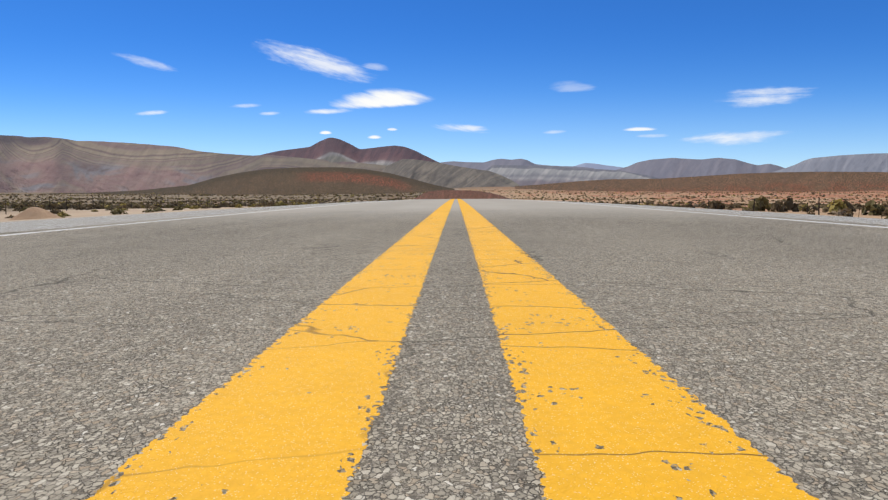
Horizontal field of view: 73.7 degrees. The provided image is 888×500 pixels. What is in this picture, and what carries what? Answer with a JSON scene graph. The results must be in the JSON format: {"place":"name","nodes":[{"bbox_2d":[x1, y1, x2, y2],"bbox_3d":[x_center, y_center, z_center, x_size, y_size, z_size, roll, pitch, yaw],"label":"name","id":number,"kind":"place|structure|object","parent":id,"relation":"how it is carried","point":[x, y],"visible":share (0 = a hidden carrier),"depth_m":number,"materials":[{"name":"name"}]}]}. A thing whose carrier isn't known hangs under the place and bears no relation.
{"place":"outdoors","nodes":[
{"label":"outdoors","id":0,"kind":"place"},
{"bbox_2d":[0,135,385,192],"bbox_3d":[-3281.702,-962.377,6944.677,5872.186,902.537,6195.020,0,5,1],"label":"mountain range","id":1,"kind":"structure","parent":0,"point":[42,165],"depth_m":6002.13,"materials":[{"name":"grey stone"}]},
{"bbox_2d":[40,167,454,194],"bbox_3d":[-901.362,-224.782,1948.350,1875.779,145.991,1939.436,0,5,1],"label":"hill","id":2,"kind":"structure","parent":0,"point":[309,180],"depth_m":1797.56,"materials":[{"name":"brown soil"}]},
{"bbox_2d":[262,138,438,165],"bbox_3d":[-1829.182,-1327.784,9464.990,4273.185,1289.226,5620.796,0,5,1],"label":"mountain peak","id":3,"kind":"structure","parent":0,"point":[331,150],"depth_m":9960.55,"materials":[{"name":"brown stone"}]},
{"bbox_2d":[0,199,887,499],"bbox_3d":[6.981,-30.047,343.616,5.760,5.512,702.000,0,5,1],"label":"road asphalt","id":4,"kind":"structure","parent":0,"point":[120,343],"depth_m":0.93,"materials":[{"name":"grey asphalt"}]},
{"bbox_2d":[0,199,412,235],"bbox_3d":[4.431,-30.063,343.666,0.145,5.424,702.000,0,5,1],"label":"white marking","id":5,"kind":"object","parent":4,"relation":"on","point":[157,221],"visible":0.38,"depth_m":4.84,"materials":[{"name":"paint"}]},
{"bbox_2d":[85,199,453,499],"bbox_3d":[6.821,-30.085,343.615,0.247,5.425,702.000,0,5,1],"label":"yellow marking","id":6,"kind":"object","parent":4,"relation":"on","point":[272,429],"visible":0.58,"depth_m":0.57,"materials":[{"name":"paint"}]},
{"bbox_2d":[457,199,818,499],"bbox_3d":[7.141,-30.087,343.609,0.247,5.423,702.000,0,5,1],"label":"yellow marking","id":7,"kind":"object","parent":4,"relation":"on","point":[627,426],"visible":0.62,"depth_m":0.57,"materials":[{"name":"paint"}]},
{"bbox_2d":[513,199,887,227],"bbox_3d":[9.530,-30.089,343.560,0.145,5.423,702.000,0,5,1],"label":"white marking","id":8,"kind":"object","parent":4,"relation":"on","point":[742,216],"visible":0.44,"depth_m":4.96,"materials":[{"name":"paint"}]},
{"bbox_2d":[0,187,887,232],"bbox_3d":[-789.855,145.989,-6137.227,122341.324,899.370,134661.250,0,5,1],"label":"terrain","id":9,"kind":"structure","parent":0,"point":[78,217],"depth_m":329.94,"materials":[{"name":"beige sand"}]},
{"bbox_2d":[9,207,61,219],"bbox_3d":[-18.993,-1.612,27.328,3.468,0.759,2.196,3,6,30],"label":"sand heap","id":10,"kind":"object","parent":9,"relation":"on","point":[33,213],"visible":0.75,"depth_m":26.84,"materials":[{"name":"beige sand"}]},
{"bbox_2d":[0,196,337,213],"bbox_3d":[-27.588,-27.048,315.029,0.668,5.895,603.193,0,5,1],"label":"shrubs","id":11,"kind":"object","parent":9,"relation":"on","point":[156,199],"visible":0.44,"depth_m":64.47,"materials":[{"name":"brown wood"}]},
{"bbox_2d":[0,189,887,218],"bbox_3d":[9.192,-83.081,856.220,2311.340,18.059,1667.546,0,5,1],"label":"shrubs","id":12,"kind":"object","parent":9,"relation":"on","point":[837,207],"visible":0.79,"depth_m":156.08,"materials":[{"name":"green plant"}]},
{"bbox_2d":[606,198,887,218],"bbox_3d":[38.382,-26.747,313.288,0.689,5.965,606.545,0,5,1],"label":"shrubs","id":13,"kind":"object","parent":9,"relation":"on","point":[753,205],"visible":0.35,"depth_m":57.38,"materials":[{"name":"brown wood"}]},
{"bbox_2d":[0,0,887,167],"label":"sky","id":14,"kind":"structure","parent":0,"point":[618,83],"materials":[{"name":"blue"}]},
{"bbox_2d":[382,159,519,187],"bbox_3d":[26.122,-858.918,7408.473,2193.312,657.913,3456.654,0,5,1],"label":"hill","id":15,"kind":"structure","parent":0,"point":[442,174],"depth_m":7272.20,"materials":[{"name":"grey stone"}]},
{"bbox_2d":[415,190,509,198],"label":"red bank","id":16,"kind":"structure","parent":0,"point":[453,194],"depth_m":235.25,"materials":[{"name":"brown soil"}]},
{"bbox_2d":[441,159,593,169],"bbox_3d":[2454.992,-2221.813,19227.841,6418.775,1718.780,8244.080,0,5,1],"label":"mountain","id":17,"kind":"structure","parent":0,"point":[483,165],"depth_m":20150.51,"materials":[{"name":"grey stone"}]},
{"bbox_2d":[486,165,658,185],"bbox_3d":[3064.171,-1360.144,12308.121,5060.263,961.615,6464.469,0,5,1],"label":"hill","id":18,"kind":"structure","parent":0,"point":[521,175],"depth_m":12408.76,"materials":[{"name":"grey stone"}]},
{"bbox_2d":[575,163,622,169],"bbox_3d":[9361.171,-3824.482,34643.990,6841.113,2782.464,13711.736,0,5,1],"label":"mountain","id":19,"kind":"structure","parent":0,"point":[596,166],"depth_m":35755.69,"materials":[{"name":"grey stone"}]},
{"bbox_2d":[617,158,783,178],"bbox_3d":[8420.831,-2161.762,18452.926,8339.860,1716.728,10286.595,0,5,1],"label":"mountain","id":20,"kind":"structure","parent":0,"point":[669,168],"depth_m":18489.20,"materials":[{"name":"grey stone"}]},
{"bbox_2d":[515,172,887,191],"bbox_3d":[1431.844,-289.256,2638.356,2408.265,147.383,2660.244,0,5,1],"label":"hill ridge","id":21,"kind":"structure","parent":0,"point":[813,181],"depth_m":2282.98,"materials":[{"name":"stone"}]},
{"bbox_2d":[774,153,887,171],"bbox_3d":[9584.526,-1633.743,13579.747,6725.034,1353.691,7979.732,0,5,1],"label":"mountain","id":22,"kind":"structure","parent":0,"point":[875,162],"depth_m":13679.55,"materials":[{"name":"grey stone"}]}
]}

